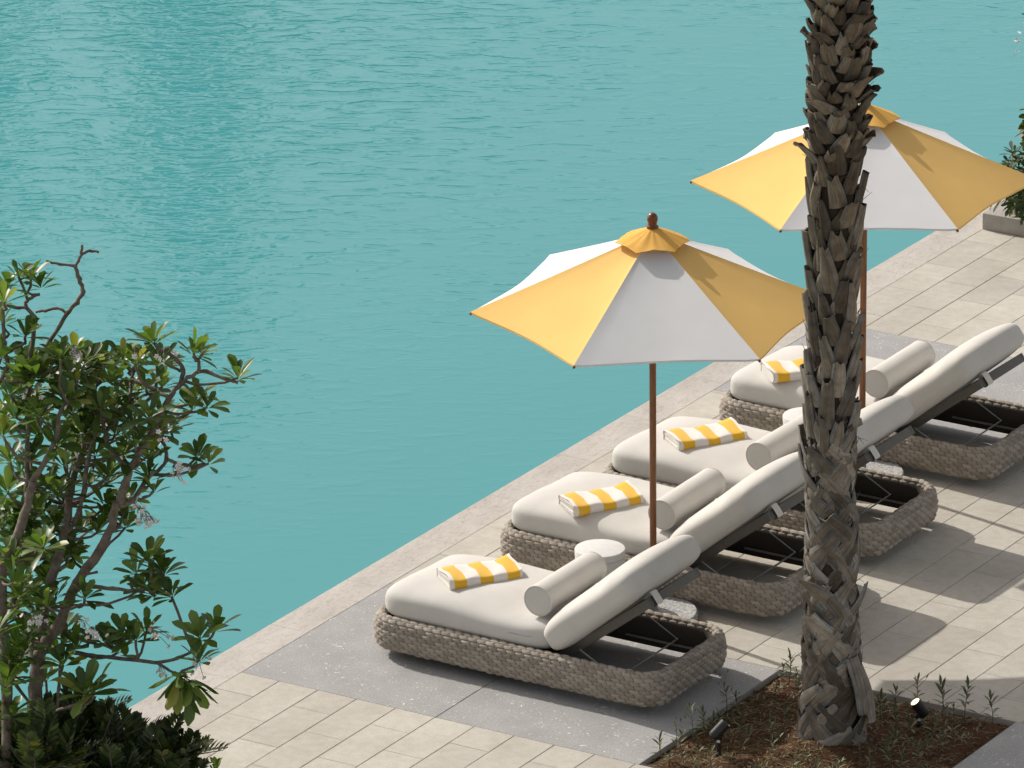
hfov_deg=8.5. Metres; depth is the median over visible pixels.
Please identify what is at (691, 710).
seedling
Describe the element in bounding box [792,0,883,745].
palm tree
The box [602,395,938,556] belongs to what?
sun lounger
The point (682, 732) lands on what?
seedling
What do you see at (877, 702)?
seedling
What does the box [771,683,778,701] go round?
seedling
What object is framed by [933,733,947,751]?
seedling
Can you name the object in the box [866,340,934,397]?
bolster cushion
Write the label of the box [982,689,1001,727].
seedling
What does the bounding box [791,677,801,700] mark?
seedling
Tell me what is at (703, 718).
seedling
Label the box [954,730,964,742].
seedling
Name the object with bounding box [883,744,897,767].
seedling
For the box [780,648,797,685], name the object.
seedling
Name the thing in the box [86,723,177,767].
fern shrub
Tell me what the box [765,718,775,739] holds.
seedling
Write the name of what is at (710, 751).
seedling
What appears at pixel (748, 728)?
seedling
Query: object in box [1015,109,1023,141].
planter shrub
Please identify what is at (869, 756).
seedling
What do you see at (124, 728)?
fern shrub
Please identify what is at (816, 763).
seedling
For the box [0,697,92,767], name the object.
fern shrub
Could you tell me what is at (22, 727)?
fern shrub
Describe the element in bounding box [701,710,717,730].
seedling
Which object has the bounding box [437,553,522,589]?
folded towel
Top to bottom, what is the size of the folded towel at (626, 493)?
0.097 m
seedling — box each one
[649,731,668,759]
[665,717,681,752]
[665,748,676,764]
[675,729,685,750]
[677,747,686,762]
[681,695,701,743]
[689,725,703,739]
[696,705,714,734]
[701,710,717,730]
[701,745,718,767]
[712,706,726,722]
[717,669,739,713]
[729,690,743,712]
[734,714,750,733]
[735,734,752,750]
[738,704,747,719]
[743,726,751,743]
[749,690,759,703]
[761,694,772,712]
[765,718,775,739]
[768,735,778,748]
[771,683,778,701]
[774,726,787,742]
[776,663,787,680]
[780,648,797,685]
[787,753,799,767]
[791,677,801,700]
[801,747,810,762]
[811,756,820,767]
[863,748,874,765]
[874,688,890,721]
[874,693,879,717]
[880,737,893,762]
[883,725,899,752]
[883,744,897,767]
[887,683,902,717]
[889,704,901,727]
[891,729,905,740]
[895,747,908,767]
[901,716,920,735]
[902,672,928,702]
[911,739,926,764]
[921,713,941,735]
[923,734,931,757]
[932,675,954,715]
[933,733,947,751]
[934,718,952,741]
[934,728,944,743]
[937,702,949,715]
[945,716,959,737]
[949,703,959,719]
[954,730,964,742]
[956,675,977,719]
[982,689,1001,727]
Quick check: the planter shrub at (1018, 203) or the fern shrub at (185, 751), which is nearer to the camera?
the fern shrub at (185, 751)
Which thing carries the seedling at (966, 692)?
on the soil
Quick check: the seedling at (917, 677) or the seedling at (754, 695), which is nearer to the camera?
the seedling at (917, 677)
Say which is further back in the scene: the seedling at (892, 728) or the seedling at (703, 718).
the seedling at (703, 718)
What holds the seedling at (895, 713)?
on the soil
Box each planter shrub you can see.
[989,141,1023,224]
[1011,191,1023,216]
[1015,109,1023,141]
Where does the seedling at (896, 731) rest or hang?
on the soil
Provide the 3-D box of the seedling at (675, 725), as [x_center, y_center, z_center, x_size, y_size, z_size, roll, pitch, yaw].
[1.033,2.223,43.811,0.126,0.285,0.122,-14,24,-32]
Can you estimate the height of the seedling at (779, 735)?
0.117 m
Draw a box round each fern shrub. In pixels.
[0,690,99,767]
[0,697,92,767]
[0,703,25,766]
[0,718,112,767]
[60,672,147,759]
[83,697,209,767]
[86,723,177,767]
[97,712,229,767]
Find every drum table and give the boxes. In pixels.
[575,539,625,582]
[783,407,801,424]
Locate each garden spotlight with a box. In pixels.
[709,719,729,756]
[910,697,928,726]
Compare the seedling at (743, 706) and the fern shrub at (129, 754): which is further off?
the seedling at (743, 706)
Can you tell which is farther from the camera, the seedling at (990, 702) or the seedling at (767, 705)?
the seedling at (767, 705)
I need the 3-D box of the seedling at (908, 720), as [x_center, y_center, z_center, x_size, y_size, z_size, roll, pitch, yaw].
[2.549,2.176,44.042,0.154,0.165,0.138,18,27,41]
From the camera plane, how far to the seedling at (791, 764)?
43.40 m
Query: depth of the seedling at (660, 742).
43.70 m
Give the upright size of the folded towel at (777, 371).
0.097 m
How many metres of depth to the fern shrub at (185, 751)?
42.60 m
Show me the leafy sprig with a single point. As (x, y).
(216, 761)
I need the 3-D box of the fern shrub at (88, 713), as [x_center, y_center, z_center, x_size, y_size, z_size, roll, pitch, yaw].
[-2.677,2.208,43.010,0.999,0.843,0.760,-16,25,-36]
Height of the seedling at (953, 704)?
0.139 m
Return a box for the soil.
[647,676,1008,767]
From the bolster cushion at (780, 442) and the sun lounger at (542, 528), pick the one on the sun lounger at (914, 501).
the bolster cushion at (780, 442)
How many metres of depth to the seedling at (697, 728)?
44.00 m
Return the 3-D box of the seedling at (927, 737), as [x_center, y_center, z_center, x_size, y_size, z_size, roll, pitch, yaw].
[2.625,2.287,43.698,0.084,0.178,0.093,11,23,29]
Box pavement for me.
[153,229,1023,767]
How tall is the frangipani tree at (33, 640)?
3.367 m
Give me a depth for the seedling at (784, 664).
44.89 m
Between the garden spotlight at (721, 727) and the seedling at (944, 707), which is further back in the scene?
the seedling at (944, 707)
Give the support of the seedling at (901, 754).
on the soil
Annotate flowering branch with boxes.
[1013,0,1023,51]
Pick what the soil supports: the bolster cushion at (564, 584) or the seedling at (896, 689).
the seedling at (896, 689)
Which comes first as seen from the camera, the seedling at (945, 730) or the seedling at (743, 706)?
the seedling at (945, 730)
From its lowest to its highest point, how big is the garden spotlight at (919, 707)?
0.305 m
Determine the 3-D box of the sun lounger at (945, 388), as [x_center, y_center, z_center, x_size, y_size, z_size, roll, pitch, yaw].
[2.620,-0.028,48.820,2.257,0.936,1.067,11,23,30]
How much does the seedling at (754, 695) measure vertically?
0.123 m
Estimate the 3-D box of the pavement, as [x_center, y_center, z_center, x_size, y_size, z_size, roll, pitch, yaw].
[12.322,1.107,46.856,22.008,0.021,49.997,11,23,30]
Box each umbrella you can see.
[469,212,805,620]
[690,103,1023,475]
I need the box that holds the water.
[0,0,1023,713]
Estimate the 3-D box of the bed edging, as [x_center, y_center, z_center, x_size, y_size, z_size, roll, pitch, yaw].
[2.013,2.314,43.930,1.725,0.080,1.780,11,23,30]
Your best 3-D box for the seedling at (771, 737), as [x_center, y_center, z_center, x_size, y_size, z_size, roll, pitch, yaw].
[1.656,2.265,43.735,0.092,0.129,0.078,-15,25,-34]
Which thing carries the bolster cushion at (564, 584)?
on the sun lounger at (499, 628)
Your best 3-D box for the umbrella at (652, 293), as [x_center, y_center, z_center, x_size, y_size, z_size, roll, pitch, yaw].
[0.923,0.231,45.366,2.184,2.861,2.385,11,23,30]
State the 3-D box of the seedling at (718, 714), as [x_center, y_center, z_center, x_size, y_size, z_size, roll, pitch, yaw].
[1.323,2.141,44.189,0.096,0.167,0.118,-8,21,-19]
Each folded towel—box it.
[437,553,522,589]
[558,480,643,516]
[663,417,747,450]
[761,358,803,382]
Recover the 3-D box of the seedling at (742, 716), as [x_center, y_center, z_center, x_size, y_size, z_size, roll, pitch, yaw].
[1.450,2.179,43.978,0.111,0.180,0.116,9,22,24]
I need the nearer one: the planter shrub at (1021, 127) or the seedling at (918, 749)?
the seedling at (918, 749)
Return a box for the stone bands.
[242,329,1023,767]
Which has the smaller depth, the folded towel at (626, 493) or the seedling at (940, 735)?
the seedling at (940, 735)
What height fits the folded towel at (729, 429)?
0.097 m
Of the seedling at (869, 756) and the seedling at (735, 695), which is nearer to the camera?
the seedling at (869, 756)
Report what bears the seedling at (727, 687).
on the soil
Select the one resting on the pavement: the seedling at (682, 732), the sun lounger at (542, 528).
the sun lounger at (542, 528)
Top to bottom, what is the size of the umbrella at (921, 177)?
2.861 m
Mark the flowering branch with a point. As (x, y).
(1017, 39)
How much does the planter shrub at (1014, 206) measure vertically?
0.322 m
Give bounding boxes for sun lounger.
[374,535,726,706]
[500,452,806,616]
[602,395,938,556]
[719,323,1023,479]
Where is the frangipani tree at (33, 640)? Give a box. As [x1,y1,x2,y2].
[0,245,259,767]
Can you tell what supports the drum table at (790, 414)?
on the pavement
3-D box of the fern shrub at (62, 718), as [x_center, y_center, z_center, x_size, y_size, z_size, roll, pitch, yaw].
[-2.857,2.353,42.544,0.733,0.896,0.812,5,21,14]
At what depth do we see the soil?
43.91 m
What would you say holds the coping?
on the ground
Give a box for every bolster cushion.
[524,551,606,615]
[648,468,725,529]
[746,414,802,470]
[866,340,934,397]
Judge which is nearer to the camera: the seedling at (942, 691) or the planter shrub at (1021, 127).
the seedling at (942, 691)
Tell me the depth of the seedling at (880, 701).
44.21 m
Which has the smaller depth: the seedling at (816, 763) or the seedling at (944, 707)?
the seedling at (816, 763)
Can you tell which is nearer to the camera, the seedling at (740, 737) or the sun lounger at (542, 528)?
the seedling at (740, 737)
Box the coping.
[120,198,1005,726]
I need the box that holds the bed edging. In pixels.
[641,670,1014,767]
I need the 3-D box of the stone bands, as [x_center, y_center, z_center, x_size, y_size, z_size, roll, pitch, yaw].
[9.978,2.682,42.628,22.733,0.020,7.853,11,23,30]
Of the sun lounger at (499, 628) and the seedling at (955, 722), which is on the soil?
the seedling at (955, 722)
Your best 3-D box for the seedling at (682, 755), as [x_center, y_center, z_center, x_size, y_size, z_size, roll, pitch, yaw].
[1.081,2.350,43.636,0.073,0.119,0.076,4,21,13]
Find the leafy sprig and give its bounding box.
[206,756,222,767]
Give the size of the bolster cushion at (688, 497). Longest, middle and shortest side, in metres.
0.712 x 0.210 x 0.210 m
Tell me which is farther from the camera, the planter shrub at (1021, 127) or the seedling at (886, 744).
the planter shrub at (1021, 127)
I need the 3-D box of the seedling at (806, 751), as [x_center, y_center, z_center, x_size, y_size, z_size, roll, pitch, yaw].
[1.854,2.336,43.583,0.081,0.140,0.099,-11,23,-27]
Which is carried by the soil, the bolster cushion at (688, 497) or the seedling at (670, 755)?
the seedling at (670, 755)
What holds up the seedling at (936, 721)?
on the soil
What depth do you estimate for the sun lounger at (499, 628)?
44.74 m
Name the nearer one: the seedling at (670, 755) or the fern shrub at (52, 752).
the fern shrub at (52, 752)
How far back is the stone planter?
53.23 m
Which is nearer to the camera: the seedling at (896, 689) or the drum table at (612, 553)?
the seedling at (896, 689)
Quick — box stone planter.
[982,200,1023,235]

